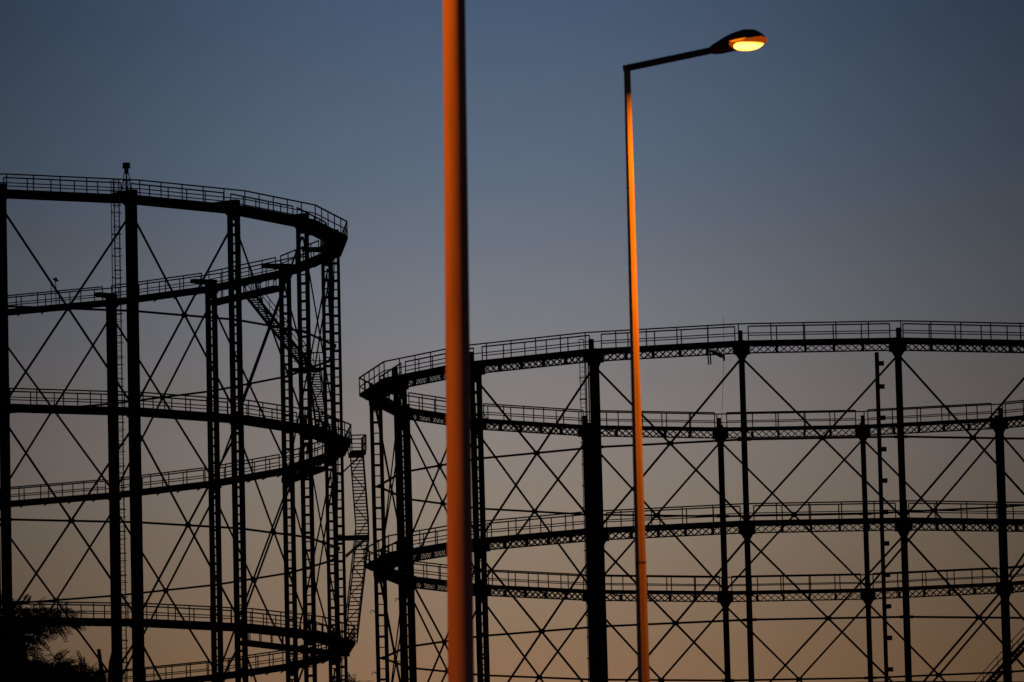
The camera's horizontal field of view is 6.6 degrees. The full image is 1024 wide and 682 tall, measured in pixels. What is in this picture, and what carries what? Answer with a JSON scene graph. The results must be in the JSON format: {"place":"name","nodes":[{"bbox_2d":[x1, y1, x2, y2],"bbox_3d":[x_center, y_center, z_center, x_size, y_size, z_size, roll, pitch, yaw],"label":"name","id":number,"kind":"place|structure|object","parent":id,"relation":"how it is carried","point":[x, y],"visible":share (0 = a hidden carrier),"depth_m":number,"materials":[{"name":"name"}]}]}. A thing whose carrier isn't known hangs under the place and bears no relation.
{"place":"outdoors","nodes":[
{"label":"outdoors","id":0,"kind":"place"},
{"bbox_2d":[0,0,1023,681],"label":"sky","id":1,"kind":"structure","parent":0,"point":[864,161],"materials":[{"name":"blue"}]},
{"label":"ground","id":2,"kind":"structure","parent":0,"visible":0},
{"bbox_2d":[0,589,115,681],"bbox_3d":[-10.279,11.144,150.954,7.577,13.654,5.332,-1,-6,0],"label":"tree","id":3,"kind":"object","parent":2,"relation":"on","point":[16,663],"visible":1,"depth_m":150.03,"materials":[{"name":"black plant"}]},
{"bbox_2d":[0,162,368,681],"bbox_3d":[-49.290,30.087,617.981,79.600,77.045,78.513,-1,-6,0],"label":"gasholder frame","id":4,"kind":"object","parent":2,"relation":"on","point":[330,249],"visible":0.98,"depth_m":607.39,"materials":[{"name":"paint"}]},
{"bbox_2d":[331,672,371,681],"bbox_3d":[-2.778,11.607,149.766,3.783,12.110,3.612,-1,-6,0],"label":"tree","id":5,"kind":"object","parent":2,"relation":"on","point":[351,679],"visible":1,"depth_m":150.08,"materials":[{"name":"black plant"}]},
{"bbox_2d":[443,0,473,681],"bbox_3d":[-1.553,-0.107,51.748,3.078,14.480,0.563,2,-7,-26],"label":"pole","id":6,"kind":"object","parent":2,"relation":"on","point":[459,537],"visible":1,"depth_m":52.23,"materials":[{"name":"metal"}]},
{"bbox_2d":[359,316,1023,681],"bbox_3d":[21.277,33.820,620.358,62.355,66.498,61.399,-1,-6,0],"label":"gasholder frame","id":7,"kind":"object","parent":2,"relation":"on","point":[594,531],"visible":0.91,"depth_m":604.06,"materials":[{"name":"paint"}]},
{"bbox_2d":[623,29,767,681],"bbox_3d":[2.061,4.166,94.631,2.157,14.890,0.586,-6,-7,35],"label":"street lamp","id":8,"kind":"object","parent":2,"relation":"on","point":[747,39],"visible":1,"depth_m":95.36,"materials":[{"name":"metal"}]},
{"bbox_2d":[875,352,892,680],"bbox_3d":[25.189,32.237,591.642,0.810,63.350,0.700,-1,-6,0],"label":"guide mast","id":9,"kind":"object","parent":2,"relation":"on","point":[881,481],"visible":1,"depth_m":593.72,"materials":[{"name":"metal"}]}
]}

